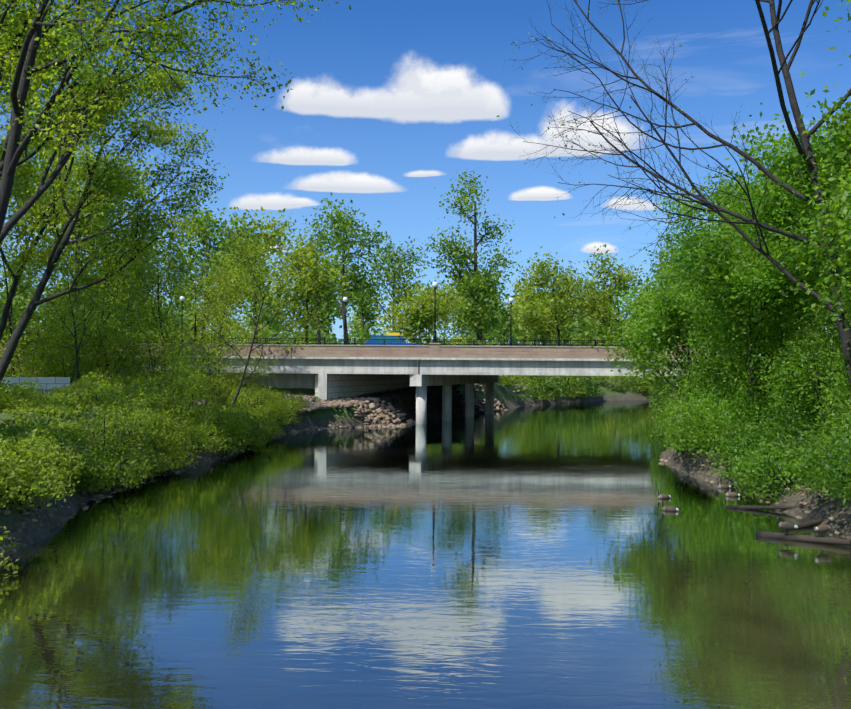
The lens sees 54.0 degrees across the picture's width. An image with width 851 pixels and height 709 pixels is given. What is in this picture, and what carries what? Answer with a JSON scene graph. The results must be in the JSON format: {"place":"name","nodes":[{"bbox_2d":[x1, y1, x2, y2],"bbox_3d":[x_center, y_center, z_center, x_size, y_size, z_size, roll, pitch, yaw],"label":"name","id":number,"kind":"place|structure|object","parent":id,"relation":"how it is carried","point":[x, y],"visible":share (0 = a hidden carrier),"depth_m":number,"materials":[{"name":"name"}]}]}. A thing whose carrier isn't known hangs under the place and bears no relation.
{"place":"outdoors","nodes":[
{"label":"outdoors","id":0,"kind":"place"},
{"bbox_2d":[0,0,350,406],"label":"tree foliage","id":1,"kind":"object","parent":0,"point":[8,33],"depth_m":36.86,"materials":[{"name":"green plant"}]},
{"bbox_2d":[4,379,672,400],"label":"trail path","id":2,"kind":"structure","parent":0,"point":[366,395],"depth_m":66.87,"materials":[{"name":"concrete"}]},
{"bbox_2d":[365,333,420,344],"bbox_3d":[-2.364,-0.779,62.615,4.400,1.700,1.780,0,-1,2],"label":"blue car","id":3,"kind":"object","parent":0,"point":[388,336],"visible":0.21,"depth_m":61.81,"materials":[{"name":"blue paint"}]},
{"bbox_2d":[0,399,850,708],"bbox_3d":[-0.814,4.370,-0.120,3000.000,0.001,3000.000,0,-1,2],"label":"river water","id":4,"kind":"structure","parent":0,"point":[540,557],"depth_m":16.42,"materials":[{"name":"blue liquid"}]},
{"bbox_2d":[656,489,671,498],"bbox_3d":[7.773,4.553,27.220,0.630,0.382,0.211,1,-1,-18],"label":"goose","id":5,"kind":"object","parent":4,"relation":"on","point":[663,496],"visible":0.92,"depth_m":27.13,"materials":[{"name":"brown"}]},
{"bbox_2d":[660,499,679,510],"bbox_3d":[7.299,4.528,24.930,0.630,0.382,0.211,0,-1,22],"label":"goose","id":6,"kind":"object","parent":4,"relation":"on","point":[668,508],"visible":0.92,"depth_m":24.87,"materials":[{"name":"brown"}]},
{"bbox_2d":[716,479,731,488],"bbox_3d":[10.549,4.594,29.530,0.630,0.382,0.211,0,-1,-3],"label":"goose","id":7,"kind":"object","parent":4,"relation":"on","point":[721,486],"visible":0.79,"depth_m":29.47,"materials":[{"name":"brown"}]},
{"bbox_2d":[724,486,740,496],"bbox_3d":[10.191,4.574,27.740,0.630,0.382,0.211,0,-1,12],"label":"goose","id":8,"kind":"object","parent":4,"relation":"on","point":[731,494],"visible":0.96,"depth_m":27.67,"materials":[{"name":"brown"}]},
{"bbox_2d":[0,165,850,399],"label":"tree","id":9,"kind":"object","parent":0,"point":[496,316],"depth_m":119.03,"materials":[{"name":"green plant"}]},
{"bbox_2d":[0,375,850,553],"bbox_3d":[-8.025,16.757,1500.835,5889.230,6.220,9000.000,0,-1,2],"label":"ground","id":10,"kind":"structure","parent":0,"point":[32,532],"depth_m":32.28,"materials":[{"name":"brown soil"}]},
{"bbox_2d":[1,377,69,389],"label":"retaining wall","id":11,"kind":"structure","parent":10,"relation":"on","point":[48,383],"depth_m":47.42,"materials":[{"name":"grey concrete"}]},
{"bbox_2d":[0,348,308,575],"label":"bank shrubs","id":12,"kind":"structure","parent":10,"relation":"on","point":[163,407],"depth_m":32.33,"materials":[{"name":"green plant"}]},
{"bbox_2d":[8,371,327,399],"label":"bridge abutment returns","id":13,"kind":"object","parent":10,"relation":"on","point":[286,380],"visible":0.17,"depth_m":60.63,"materials":[{"name":"concrete"}]},
{"bbox_2d":[194,383,507,438],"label":"riprap rocks","id":14,"kind":"object","parent":10,"relation":"on","point":[335,404],"visible":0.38,"depth_m":56.70,"materials":[{"name":"grey stone"}]},
{"bbox_2d":[315,374,409,398],"bbox_3d":[-3.858,3.063,66.641,0.900,3.230,16.800,0,-1,25],"label":"bridge abutment","id":15,"kind":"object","parent":10,"relation":"on","point":[344,385],"depth_m":63.31,"materials":[{"name":"grey concrete"}]},
{"bbox_2d":[324,384,484,425],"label":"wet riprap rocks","id":16,"kind":"object","parent":10,"relation":"on","point":[404,411],"visible":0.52,"depth_m":63.07,"materials":[{"name":"black stone"}]},
{"bbox_2d":[0,138,841,395],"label":"trees","id":17,"kind":"object","parent":10,"relation":"on","point":[532,304],"depth_m":100.04,"materials":[{"name":"green plant"}]},
{"bbox_2d":[0,406,850,539],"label":"shore stones","id":18,"kind":"object","parent":10,"relation":"on","point":[6,512],"visible":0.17,"depth_m":24.44,"materials":[{"name":"grey stone"}]},
{"bbox_2d":[496,0,850,389],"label":"bare tree","id":19,"kind":"object","parent":10,"relation":"on","point":[806,150],"depth_m":27.30,"materials":[{"name":"brown wood"}]},
{"bbox_2d":[591,0,850,421],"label":"tree foliage","id":20,"kind":"object","parent":10,"relation":"on","point":[737,260],"depth_m":33.30,"materials":[{"name":"green plant"}]},
{"bbox_2d":[646,291,850,506],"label":"shrubs","id":21,"kind":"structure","parent":10,"relation":"on","point":[813,465],"depth_m":30.91,"materials":[{"name":"green plant"}]},
{"bbox_2d":[726,505,796,510],"bbox_3d":[10.106,4.680,25.151,1.979,0.387,0.140,0,-1,25],"label":"drift log","id":22,"kind":"object","parent":10,"relation":"on","point":[770,508],"visible":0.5,"depth_m":25.10,"materials":[{"name":"brown wood"}]},
{"bbox_2d":[781,519,823,529],"bbox_3d":[10.377,4.716,22.618,1.981,0.473,0.180,1,-1,-28],"label":"drift log","id":23,"kind":"object","parent":10,"relation":"on","point":[811,523],"visible":0.35,"depth_m":22.58,"materials":[{"name":"brown wood"}]},
{"bbox_2d":[756,530,850,545],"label":"drift log","id":24,"kind":"object","parent":10,"relation":"on","point":[816,539],"visible":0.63,"depth_m":20.66,"materials":[{"name":"brown"}]},
{"bbox_2d":[776,516,800,534],"bbox_3d":[9.072,4.294,20.922,0.630,0.433,0.211,0,-1,42],"label":"goose","id":25,"kind":"object","parent":24,"relation":"on","point":[787,525],"visible":0.98,"depth_m":20.86,"materials":[{"name":"brown"}]},
{"bbox_2d":[813,523,831,536],"bbox_3d":[9.750,4.316,20.502,0.630,0.351,0.211,1,-1,-18],"label":"goose","id":26,"kind":"object","parent":24,"relation":"on","point":[823,528],"visible":0.98,"depth_m":20.42,"materials":[{"name":"brown"}]},
{"bbox_2d":[0,0,850,345],"label":"sky","id":27,"kind":"structure","parent":0,"point":[387,101],"materials":[{"name":"blue"}]},
{"bbox_2d":[410,374,498,423],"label":"bridge pier","id":28,"kind":"structure","parent":0,"point":[421,382],"depth_m":63.13,"materials":[{"name":"grey concrete"}]},
{"bbox_2d":[0,355,699,375],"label":"bridge deck girders","id":29,"kind":"object","parent":28,"relation":"on","point":[454,366],"visible":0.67,"depth_m":58.48,"materials":[{"name":"grey concrete"}]},
{"bbox_2d":[180,296,184,343],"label":"lamp post","id":30,"kind":"object","parent":29,"relation":"on","point":[181,298],"visible":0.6,"depth_m":73.40,"materials":[{"name":"black metal"}]},
{"bbox_2d":[193,280,197,340],"bbox_3d":[-16.268,-3.180,59.092,0.409,4.520,0.420,0,-1,2],"label":"lamp post","id":31,"kind":"object","parent":29,"relation":"on","point":[195,329],"visible":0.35,"depth_m":59.02,"materials":[{"name":"black metal"}]},
{"bbox_2d":[343,295,347,344],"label":"lamp post","id":32,"kind":"object","parent":29,"relation":"on","point":[345,298],"visible":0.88,"depth_m":72.93,"materials":[{"name":"black metal"}]},
{"bbox_2d":[0,341,839,358],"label":"bridge parapets","id":33,"kind":"object","parent":29,"relation":"on","point":[435,350],"visible":0.5,"depth_m":58.33,"materials":[{"name":"beige concrete"}]},
{"bbox_2d":[1,337,763,346],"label":"bridge railings","id":34,"kind":"object","parent":33,"relation":"on","point":[439,341],"visible":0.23,"depth_m":58.57,"materials":[{"name":"black metal"}]},
{"bbox_2d":[432,280,437,342],"bbox_3d":[0.673,-3.067,58.547,0.409,4.520,0.420,0,-1,2],"label":"lamp post","id":35,"kind":"object","parent":29,"relation":"on","point":[435,284],"visible":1,"depth_m":58.50,"materials":[{"name":"black metal"}]},
{"bbox_2d":[509,297,512,345],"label":"lamp post","id":36,"kind":"object","parent":29,"relation":"on","point":[511,302],"visible":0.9,"depth_m":72.47,"materials":[{"name":"black metal"}]}
]}

